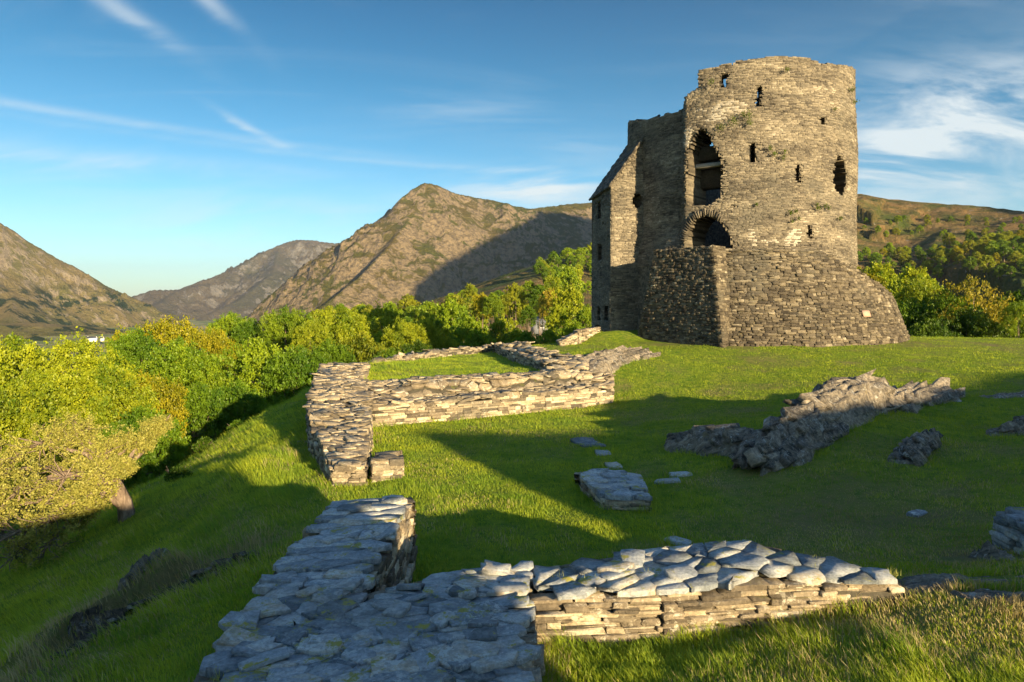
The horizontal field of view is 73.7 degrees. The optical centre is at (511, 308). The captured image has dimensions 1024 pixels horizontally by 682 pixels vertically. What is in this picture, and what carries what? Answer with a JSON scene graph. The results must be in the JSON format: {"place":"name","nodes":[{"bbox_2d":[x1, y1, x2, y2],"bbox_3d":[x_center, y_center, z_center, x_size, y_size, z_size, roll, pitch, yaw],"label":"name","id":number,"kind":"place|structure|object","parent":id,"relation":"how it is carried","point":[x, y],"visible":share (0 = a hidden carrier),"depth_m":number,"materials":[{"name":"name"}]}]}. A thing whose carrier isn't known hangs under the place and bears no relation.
{"place":"outdoors","nodes":[
{"label":"outdoors","id":0,"kind":"place"},
{"bbox_2d":[0,223,182,340],"bbox_3d":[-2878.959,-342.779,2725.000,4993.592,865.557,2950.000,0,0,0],"label":"mountain","id":1,"kind":"structure","parent":0,"point":[43,293],"depth_m":2511.20,"materials":[{"name":"stone"}]},
{"bbox_2d":[132,240,337,320],"bbox_3d":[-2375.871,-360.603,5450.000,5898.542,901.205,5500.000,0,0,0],"label":"mountain","id":2,"kind":"structure","parent":0,"point":[246,287],"depth_m":4775.09,"materials":[{"name":"stone"}]},
{"bbox_2d":[247,183,591,329],"bbox_3d":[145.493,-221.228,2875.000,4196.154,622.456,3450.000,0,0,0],"label":"mountain","id":3,"kind":"structure","parent":0,"point":[424,242],"depth_m":2250.12,"materials":[{"name":"stone"}]},
{"bbox_2d":[0,194,1023,681],"bbox_3d":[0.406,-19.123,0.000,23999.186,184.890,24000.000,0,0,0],"label":"ground","id":4,"kind":"structure","parent":0,"point":[880,212],"depth_m":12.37,"materials":[{"name":"plant"}]},
{"bbox_2d":[0,335,28,453],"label":"broadleaf tree","id":5,"kind":"object","parent":4,"relation":"on","point":[4,369],"visible":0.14,"depth_m":32.47,"materials":[{"name":"green plant"}]},
{"bbox_2d":[0,331,57,516],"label":"broadleaf tree","id":6,"kind":"object","parent":4,"relation":"on","point":[24,353],"visible":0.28,"depth_m":35.48,"materials":[{"name":"green plant"}]},
{"bbox_2d":[0,384,60,542],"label":"broadleaf tree","id":7,"kind":"object","parent":4,"relation":"on","point":[13,415],"visible":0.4,"depth_m":22.30,"materials":[{"name":"green plant"}]},
{"bbox_2d":[1,361,111,545],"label":"broadleaf tree","id":8,"kind":"object","parent":4,"relation":"on","point":[41,382],"visible":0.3,"depth_m":26.68,"materials":[{"name":"green plant"}]},
{"bbox_2d":[16,326,135,451],"bbox_3d":[-24.118,6.796,38.157,6.742,11.597,6.513,0,0,22],"label":"broadleaf tree","id":9,"kind":"object","parent":4,"relation":"on","point":[61,359],"visible":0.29,"depth_m":37.13,"materials":[{"name":"green plant"}]},
{"bbox_2d":[0,404,174,574],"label":"hawthorn tree","id":10,"kind":"object","parent":4,"relation":"on","point":[93,488],"visible":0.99,"depth_m":12.25,"materials":[{"name":"green plant"}]},
{"bbox_2d":[47,361,160,509],"bbox_3d":[-17.341,6.747,28.905,4.759,9.140,5.121,0,0,-20],"label":"broadleaf tree","id":11,"kind":"object","parent":4,"relation":"on","point":[103,389],"visible":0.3,"depth_m":28.41,"materials":[{"name":"green plant"}]},
{"bbox_2d":[60,421,159,505],"bbox_3d":[-12.825,5.867,22.015,2.904,4.416,2.755,0,0,7],"label":"broadleaf tree","id":12,"kind":"object","parent":4,"relation":"on","point":[140,477],"visible":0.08,"depth_m":21.97,"materials":[{"name":"green plant"}]},
{"bbox_2d":[99,327,165,374],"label":"broadleaf tree","id":13,"kind":"object","parent":4,"relation":"on","point":[140,343],"visible":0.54,"depth_m":51.11,"materials":[{"name":"green plant"}]},
{"bbox_2d":[118,547,170,590],"bbox_3d":[-5.057,3.723,9.363,0.227,0.748,1.008,0,0,14],"label":"rock outcrop","id":14,"kind":"object","parent":4,"relation":"on","point":[143,559],"visible":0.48,"depth_m":9.26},
{"bbox_2d":[105,403,191,487],"bbox_3d":[-13.956,6.464,26.031,3.256,5.684,3.431,0,0,-31],"label":"broadleaf tree","id":15,"kind":"object","parent":4,"relation":"on","point":[168,456],"visible":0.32,"depth_m":25.80,"materials":[{"name":"green plant"}]},
{"bbox_2d":[102,369,194,478],"bbox_3d":[-16.562,6.999,30.945,4.136,8.529,4.306,0,0,-9],"label":"broadleaf tree","id":16,"kind":"object","parent":4,"relation":"on","point":[166,396],"visible":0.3,"depth_m":31.12,"materials":[{"name":"green plant"}]},
{"bbox_2d":[48,550,263,661],"bbox_3d":[-4.473,3.872,8.727,1.090,0.949,3.005,0,0,33],"label":"rock outcrop","id":17,"kind":"object","parent":4,"relation":"on","point":[77,618],"visible":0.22,"depth_m":8.52,"materials":[{"name":"stone"}]},
{"bbox_2d":[106,314,221,374],"bbox_3d":[-31.921,7.306,62.107,10.341,13.654,10.764,0,0,-14],"label":"broadleaf tree","id":18,"kind":"object","parent":4,"relation":"on","point":[171,332],"visible":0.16,"depth_m":61.07,"materials":[{"name":"green plant"}]},
{"bbox_2d":[164,463,192,483],"bbox_3d":[-7.431,3.701,15.199,0.672,0.476,0.637,0,0,0],"label":"bush","id":19,"kind":"object","parent":4,"relation":"on","point":[177,472],"visible":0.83,"depth_m":15.08,"materials":[{"name":"green plant"}]},
{"bbox_2d":[137,336,223,463],"bbox_3d":[-20.383,7.101,41.945,5.736,11.008,5.330,0,0,38],"label":"broadleaf tree","id":20,"kind":"object","parent":4,"relation":"on","point":[194,369],"visible":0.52,"depth_m":41.07,"materials":[{"name":"green plant"}]},
{"bbox_2d":[156,381,233,465],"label":"broadleaf tree","id":21,"kind":"object","parent":4,"relation":"on","point":[202,403],"visible":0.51,"depth_m":33.39,"materials":[{"name":"green plant"}]},
{"bbox_2d":[191,436,216,452],"bbox_3d":[-8.764,3.905,19.526,0.709,0.531,0.775,0,0,26],"label":"bush","id":22,"kind":"object","parent":4,"relation":"on","point":[203,443],"visible":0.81,"depth_m":19.38,"materials":[{"name":"green plant"}]},
{"bbox_2d":[179,327,241,434],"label":"broadleaf tree","id":23,"kind":"object","parent":4,"relation":"on","point":[217,342],"visible":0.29,"depth_m":55.49,"materials":[{"name":"green plant"}]},
{"bbox_2d":[204,312,256,391],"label":"broadleaf tree","id":24,"kind":"object","parent":4,"relation":"on","point":[231,321],"visible":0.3,"depth_m":76.85,"materials":[{"name":"green plant"}]},
{"bbox_2d":[202,378,270,440],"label":"broadleaf tree","id":25,"kind":"object","parent":4,"relation":"on","point":[246,398],"visible":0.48,"depth_m":35.40,"materials":[{"name":"green plant"}]},
{"bbox_2d":[230,317,268,389],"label":"broadleaf tree","id":26,"kind":"object","parent":4,"relation":"on","point":[246,330],"visible":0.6,"depth_m":74.93,"materials":[{"name":"green plant"}]},
{"bbox_2d":[212,336,295,422],"bbox_3d":[-16.336,7.068,44.100,6.211,10.576,6.546,0,0,43],"label":"broadleaf tree","id":27,"kind":"object","parent":4,"relation":"on","point":[250,362],"visible":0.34,"depth_m":43.14,"materials":[{"name":"green plant"}]},
{"bbox_2d":[252,305,313,354],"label":"broadleaf tree","id":28,"kind":"object","parent":4,"relation":"on","point":[274,326],"visible":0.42,"depth_m":73.06,"materials":[{"name":"green plant"}]},
{"bbox_2d":[255,344,325,407],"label":"broadleaf tree","id":29,"kind":"object","parent":4,"relation":"on","point":[292,364],"visible":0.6,"depth_m":40.88,"materials":[{"name":"green plant"}]},
{"bbox_2d":[289,318,331,385],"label":"broadleaf tree","id":30,"kind":"object","parent":4,"relation":"on","point":[304,331],"visible":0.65,"depth_m":61.39,"materials":[{"name":"green plant"}]},
{"bbox_2d":[304,338,356,387],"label":"broadleaf tree","id":31,"kind":"object","parent":4,"relation":"on","point":[331,353],"visible":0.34,"depth_m":45.42,"materials":[{"name":"green plant"}]},
{"bbox_2d":[302,361,374,486],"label":"stone wall","id":32,"kind":"structure","parent":4,"relation":"on","point":[339,431],"depth_m":15.26,"materials":[{"name":"stone"}]},
{"bbox_2d":[301,302,375,355],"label":"broadleaf tree","id":33,"kind":"object","parent":4,"relation":"on","point":[342,327],"visible":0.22,"depth_m":67.01,"materials":[{"name":"green plant"}]},
{"bbox_2d":[273,495,417,590],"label":"stone wall","id":34,"kind":"structure","parent":4,"relation":"on","point":[375,538],"depth_m":6.90,"materials":[{"name":"stone"}]},
{"bbox_2d":[324,330,388,361],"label":"broadleaf tree","id":35,"kind":"object","parent":4,"relation":"on","point":[365,348],"visible":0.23,"depth_m":49.16,"materials":[{"name":"green plant"}]},
{"bbox_2d":[193,560,544,681],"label":"stone wall","id":36,"kind":"structure","parent":4,"relation":"on","point":[294,637],"depth_m":4.82,"materials":[{"name":"stone"}]},
{"bbox_2d":[351,299,415,340],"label":"broadleaf tree","id":37,"kind":"object","parent":4,"relation":"on","point":[387,317],"visible":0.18,"depth_m":73.35,"materials":[{"name":"green plant"}]},
{"bbox_2d":[369,450,404,482],"bbox_3d":[-2.297,3.083,12.768,0.793,0.717,0.983,0,0,0],"label":"wall stub","id":38,"kind":"object","parent":4,"relation":"on","point":[386,464],"depth_m":12.44,"materials":[{"name":"stone"}]},
{"bbox_2d":[373,347,405,357],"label":"broadleaf tree","id":39,"kind":"object","parent":4,"relation":"on","point":[391,352],"visible":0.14,"depth_m":46.00,"materials":[{"name":"green plant"}]},
{"bbox_2d":[377,316,430,352],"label":"broadleaf tree","id":40,"kind":"object","parent":4,"relation":"on","point":[401,333],"visible":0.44,"depth_m":55.49,"materials":[{"name":"green plant"}]},
{"bbox_2d":[397,294,421,314],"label":"broadleaf tree","id":41,"kind":"object","parent":4,"relation":"on","point":[406,301],"visible":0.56,"depth_m":235.73,"materials":[{"name":"green plant"}]},
{"bbox_2d":[397,339,433,353],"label":"broadleaf tree","id":42,"kind":"object","parent":4,"relation":"on","point":[417,345],"visible":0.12,"depth_m":49.56,"materials":[{"name":"green plant"}]},
{"bbox_2d":[396,311,459,349],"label":"broadleaf tree","id":43,"kind":"object","parent":4,"relation":"on","point":[432,324],"visible":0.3,"depth_m":59.31,"materials":[{"name":"green plant"}]},
{"bbox_2d":[365,342,493,363],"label":"stone wall","id":44,"kind":"structure","parent":4,"relation":"on","point":[443,352],"depth_m":31.32,"materials":[{"name":"stone"}]},
{"bbox_2d":[428,297,469,339],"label":"broadleaf tree","id":45,"kind":"object","parent":4,"relation":"on","point":[451,311],"visible":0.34,"depth_m":109.30,"materials":[{"name":"green plant"}]},
{"bbox_2d":[441,294,471,310],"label":"broadleaf tree","id":46,"kind":"object","parent":4,"relation":"on","point":[458,298],"visible":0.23,"depth_m":241.19,"materials":[{"name":"green plant"}]},
{"bbox_2d":[460,283,477,309],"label":"broadleaf tree","id":47,"kind":"object","parent":4,"relation":"on","point":[471,289],"visible":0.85,"depth_m":189.29,"materials":[{"name":"green plant"}]},
{"bbox_2d":[450,315,488,342],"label":"broadleaf tree","id":48,"kind":"object","parent":4,"relation":"on","point":[469,323],"visible":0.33,"depth_m":79.29,"materials":[{"name":"green plant"}]},
{"bbox_2d":[457,327,496,346],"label":"broadleaf tree","id":49,"kind":"object","parent":4,"relation":"on","point":[479,337],"visible":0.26,"depth_m":61.39,"materials":[{"name":"green plant"}]},
{"bbox_2d":[471,292,492,328],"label":"broadleaf tree","id":50,"kind":"object","parent":4,"relation":"on","point":[477,305],"visible":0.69,"depth_m":164.21,"materials":[{"name":"green plant"}]},
{"bbox_2d":[366,368,615,427],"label":"stone wall","id":51,"kind":"structure","parent":4,"relation":"on","point":[421,399],"depth_m":20.01,"materials":[{"name":"stone"}]},
{"bbox_2d":[482,292,502,329],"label":"broadleaf tree","id":52,"kind":"object","parent":4,"relation":"on","point":[488,304],"visible":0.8,"depth_m":159.26,"materials":[{"name":"green plant"}]},
{"bbox_2d":[492,299,504,340],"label":"broadleaf tree","id":53,"kind":"object","parent":4,"relation":"on","point":[499,306],"visible":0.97,"depth_m":149.51,"materials":[{"name":"green plant"}]},
{"bbox_2d":[481,314,520,345],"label":"broadleaf tree","id":54,"kind":"object","parent":4,"relation":"on","point":[505,328],"visible":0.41,"depth_m":71.30,"materials":[{"name":"green plant"}]},
{"bbox_2d":[0,507,1023,681],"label":"grass","id":55,"kind":"structure","parent":4,"relation":"on","point":[636,646],"depth_m":5.58,"materials":[{"name":"plant"}]},
{"bbox_2d":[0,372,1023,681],"bbox_3d":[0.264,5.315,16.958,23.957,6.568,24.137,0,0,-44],"label":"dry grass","id":56,"kind":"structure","parent":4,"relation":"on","point":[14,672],"depth_m":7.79,"materials":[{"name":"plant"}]},
{"bbox_2d":[500,282,528,328],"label":"broadleaf tree","id":57,"kind":"object","parent":4,"relation":"on","point":[511,295],"visible":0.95,"depth_m":174.31,"materials":[{"name":"green plant"}]},
{"bbox_2d":[504,327,524,342],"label":"broadleaf tree","id":58,"kind":"object","parent":4,"relation":"on","point":[515,333],"visible":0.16,"depth_m":63.57,"materials":[{"name":"green plant"}]},
{"bbox_2d":[512,329,539,344],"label":"broadleaf tree","id":59,"kind":"object","parent":4,"relation":"on","point":[527,336],"visible":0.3,"depth_m":55.65,"materials":[{"name":"green plant"}]},
{"bbox_2d":[519,305,536,331],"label":"broadleaf tree","id":60,"kind":"object","parent":4,"relation":"on","point":[526,311],"visible":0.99,"depth_m":95.79,"materials":[{"name":"green plant"}]},
{"bbox_2d":[521,280,536,332],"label":"broadleaf tree","id":61,"kind":"object","parent":4,"relation":"on","point":[528,285],"visible":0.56,"depth_m":184.47,"materials":[{"name":"green plant"}]},
{"bbox_2d":[528,284,546,336],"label":"broadleaf tree","id":62,"kind":"object","parent":4,"relation":"on","point":[537,290],"visible":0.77,"depth_m":169.39,"materials":[{"name":"green plant"}]},
{"bbox_2d":[528,298,551,343],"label":"broadleaf tree","id":63,"kind":"object","parent":4,"relation":"on","point":[536,308],"visible":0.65,"depth_m":117.76,"materials":[{"name":"green plant"}]},
{"bbox_2d":[492,341,589,370],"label":"stone wall","id":64,"kind":"structure","parent":4,"relation":"on","point":[529,354],"depth_m":26.75,"materials":[{"name":"stone"}]},
{"bbox_2d":[536,288,557,341],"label":"broadleaf tree","id":65,"kind":"object","parent":4,"relation":"on","point":[547,294],"visible":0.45,"depth_m":129.33,"materials":[{"name":"green plant"}]},
{"bbox_2d":[535,328,559,343],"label":"broadleaf tree","id":66,"kind":"object","parent":4,"relation":"on","point":[550,336],"visible":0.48,"depth_m":57.72,"materials":[{"name":"green plant"}]},
{"bbox_2d":[538,274,561,329],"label":"broadleaf tree","id":67,"kind":"object","parent":4,"relation":"on","point":[550,281],"visible":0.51,"depth_m":178.61,"materials":[{"name":"green plant"}]},
{"bbox_2d":[199,384,901,681],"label":"grass","id":68,"kind":"structure","parent":4,"relation":"on","point":[218,675],"depth_m":5.78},
{"bbox_2d":[543,304,569,331],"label":"broadleaf tree","id":69,"kind":"object","parent":4,"relation":"on","point":[556,312],"visible":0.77,"depth_m":83.55,"materials":[{"name":"green plant"}]},
{"bbox_2d":[556,332,577,345],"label":"stone wall","id":70,"kind":"structure","parent":4,"relation":"on","point":[570,338],"depth_m":33.44,"materials":[{"name":"stone"}]},
{"bbox_2d":[546,283,591,335],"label":"broadleaf tree","id":71,"kind":"object","parent":4,"relation":"on","point":[570,297],"visible":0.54,"depth_m":109.03,"materials":[{"name":"green plant"}]},
{"bbox_2d":[554,318,583,334],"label":"broadleaf tree","id":72,"kind":"object","parent":4,"relation":"on","point":[573,322],"visible":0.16,"depth_m":65.87,"materials":[{"name":"green plant"}]},
{"bbox_2d":[554,264,584,300],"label":"broadleaf tree","id":73,"kind":"object","parent":4,"relation":"on","point":[568,273],"visible":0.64,"depth_m":228.20,"materials":[{"name":"green plant"}]},
{"bbox_2d":[574,307,591,327],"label":"broadleaf tree","id":74,"kind":"object","parent":4,"relation":"on","point":[586,313],"visible":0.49,"depth_m":79.39,"materials":[{"name":"green plant"}]},
{"bbox_2d":[573,327,600,343],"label":"stone wall","id":75,"kind":"structure","parent":4,"relation":"on","point":[583,334],"depth_m":34.43,"materials":[{"name":"stone"}]},
{"bbox_2d":[570,437,605,447],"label":"paving slab","id":76,"kind":"structure","parent":4,"relation":"on","point":[588,441],"depth_m":15.46,"materials":[{"name":"stone"}]},
{"bbox_2d":[545,345,660,373],"bbox_3d":[3.528,2.297,26.325,2.130,1.631,7.295,0,0,36],"label":"rock outcrop","id":77,"kind":"object","parent":4,"relation":"on","point":[608,360],"visible":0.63,"depth_m":26.16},
{"bbox_2d":[574,468,651,511],"bbox_3d":[1.675,3.141,11.403,1.153,0.622,1.859,0,0,0],"label":"wall stub","id":78,"kind":"object","parent":4,"relation":"on","point":[617,489],"depth_m":10.98,"materials":[{"name":"stone"}]},
{"bbox_2d":[663,535,691,545],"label":"paving slab","id":79,"kind":"structure","parent":4,"relation":"on","point":[679,540],"depth_m":9.15,"materials":[{"name":"stone"}]},
{"bbox_2d":[664,423,761,456],"bbox_3d":[4.102,2.847,14.044,1.099,1.021,2.741,0,0,-38],"label":"rock outcrop","id":80,"kind":"object","parent":4,"relation":"on","point":[724,439],"visible":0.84,"depth_m":13.73,"materials":[{"name":"stone"}]},
{"bbox_2d":[530,540,905,651],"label":"stone wall","id":81,"kind":"structure","parent":4,"relation":"on","point":[626,596],"depth_m":5.61,"materials":[{"name":"stone"}]},
{"bbox_2d":[589,56,911,347],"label":"castle tower","id":82,"kind":"structure","parent":4,"relation":"on","point":[692,244],"depth_m":32.60,"materials":[{"name":"stone"}]},
{"bbox_2d":[728,369,964,475],"bbox_3d":[7.789,2.298,15.334,9.962,1.736,1.846,0,0,-39],"label":"rock outcrop","id":83,"kind":"object","parent":4,"relation":"on","point":[801,429],"visible":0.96,"depth_m":13.92,"materials":[{"name":"stone"}]},
{"bbox_2d":[867,261,902,288],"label":"broadleaf tree","id":84,"kind":"object","parent":4,"relation":"on","point":[881,270],"visible":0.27,"depth_m":108.75,"materials":[{"name":"green plant"}]},
{"bbox_2d":[887,427,943,466],"bbox_3d":[7.508,2.694,12.526,2.255,0.780,0.769,0,0,-42],"label":"rock outcrop","id":85,"kind":"object","parent":4,"relation":"on","point":[916,448],"visible":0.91,"depth_m":12.27,"materials":[{"name":"stone"}]},
{"bbox_2d":[887,266,943,299],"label":"broadleaf tree","id":86,"kind":"object","parent":4,"relation":"on","point":[907,274],"visible":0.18,"depth_m":99.22,"materials":[{"name":"green plant"}]},
{"bbox_2d":[897,297,941,334],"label":"broadleaf tree","id":87,"kind":"object","parent":4,"relation":"on","point":[908,311],"visible":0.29,"depth_m":60.58,"materials":[{"name":"green plant"}]},
{"bbox_2d":[893,274,951,319],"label":"broadleaf tree","id":88,"kind":"object","parent":4,"relation":"on","point":[917,287],"visible":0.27,"depth_m":76.64,"materials":[{"name":"green plant"}]},
{"bbox_2d":[906,318,961,336],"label":"broadleaf tree","id":89,"kind":"object","parent":4,"relation":"on","point":[931,328],"visible":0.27,"depth_m":53.12,"materials":[{"name":"green plant"}]},
{"bbox_2d":[910,289,983,330],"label":"broadleaf tree","id":90,"kind":"object","parent":4,"relation":"on","point":[943,301],"visible":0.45,"depth_m":59.17,"materials":[{"name":"green plant"}]},
{"bbox_2d":[942,232,955,245],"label":"broadleaf tree","id":91,"kind":"object","parent":4,"relation":"on","point":[951,238],"visible":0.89,"depth_m":476.39,"materials":[{"name":"green plant"}]},
{"bbox_2d":[897,573,1023,594],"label":"rock outcrop","id":92,"kind":"object","parent":4,"relation":"on","point":[926,581],"visible":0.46,"depth_m":6.16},
{"bbox_2d":[962,256,976,271],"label":"broadleaf tree","id":93,"kind":"object","parent":4,"relation":"on","point":[969,260],"visible":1,"depth_m":404.63,"materials":[{"name":"green plant"}]},
{"bbox_2d":[938,307,1006,337],"bbox_3d":[36.903,5.532,55.080,5.939,11.336,5.635,0,0,-31],"label":"bush","id":94,"kind":"object","parent":4,"relation":"on","point":[980,326],"visible":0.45,"depth_m":54.37,"materials":[{"name":"green plant"}]},
{"bbox_2d":[933,274,1023,336],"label":"broadleaf tree","id":95,"kind":"object","parent":4,"relation":"on","point":[979,300],"visible":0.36,"depth_m":57.65,"materials":[{"name":"green plant"}]},
{"bbox_2d":[949,588,1023,604],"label":"rock outcrop","id":96,"kind":"object","parent":4,"relation":"on","point":[976,594],"visible":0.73,"depth_m":5.59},
{"bbox_2d":[978,255,996,274],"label":"broadleaf tree","id":97,"kind":"object","parent":4,"relation":"on","point":[986,260],"visible":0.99,"depth_m":390.25,"materials":[{"name":"green plant"}]},
{"bbox_2d":[963,540,1015,560],"bbox_3d":[5.167,2.735,7.334,0.813,0.446,0.467,0,0,0],"label":"rock outcrop","id":98,"kind":"object","parent":4,"relation":"on","point":[988,548],"visible":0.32,"depth_m":7.29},
{"bbox_2d":[978,318,1023,337],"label":"broadleaf tree","id":99,"kind":"object","parent":4,"relation":"on","point":[1004,335],"visible":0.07,"depth_m":55.09,"materials":[{"name":"green plant"}]},
{"bbox_2d":[979,390,1023,397],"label":"rock outcrop","id":100,"kind":"object","parent":4,"relation":"on","point":[1010,395],"visible":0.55,"depth_m":17.85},
{"bbox_2d":[981,290,1023,323],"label":"broadleaf tree","id":101,"kind":"object","parent":4,"relation":"on","point":[1019,298],"visible":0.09,"depth_m":61.44,"materials":[{"name":"green plant"}]},
{"bbox_2d":[994,245,1013,261],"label":"broadleaf tree","id":102,"kind":"object","parent":4,"relation":"on","point":[1005,249],"visible":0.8,"depth_m":402.97,"materials":[{"name":"green plant"}]},
{"bbox_2d":[985,415,1023,435],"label":"rock outcrop","id":103,"kind":"object","parent":4,"relation":"on","point":[1013,426],"visible":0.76,"depth_m":13.49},
{"bbox_2d":[989,506,1023,554],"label":"wall stub","id":104,"kind":"object","parent":4,"relation":"on","point":[1007,533],"depth_m":7.70,"materials":[{"name":"stone"}]},
{"bbox_2d":[996,300,1023,337],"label":"broadleaf tree","id":105,"kind":"object","parent":4,"relation":"on","point":[1010,310],"visible":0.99,"depth_m":51.89,"materials":[{"name":"green plant"}]},
{"bbox_2d":[1007,251,1023,265],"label":"broadleaf tree","id":106,"kind":"object","parent":4,"relation":"on","point":[1017,255],"visible":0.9,"depth_m":393.89,"materials":[{"name":"green plant"}]},
{"bbox_2d":[0,0,1023,296],"label":"sky","id":107,"kind":"structure","parent":0,"point":[146,145],"materials":[{"name":"blue"}]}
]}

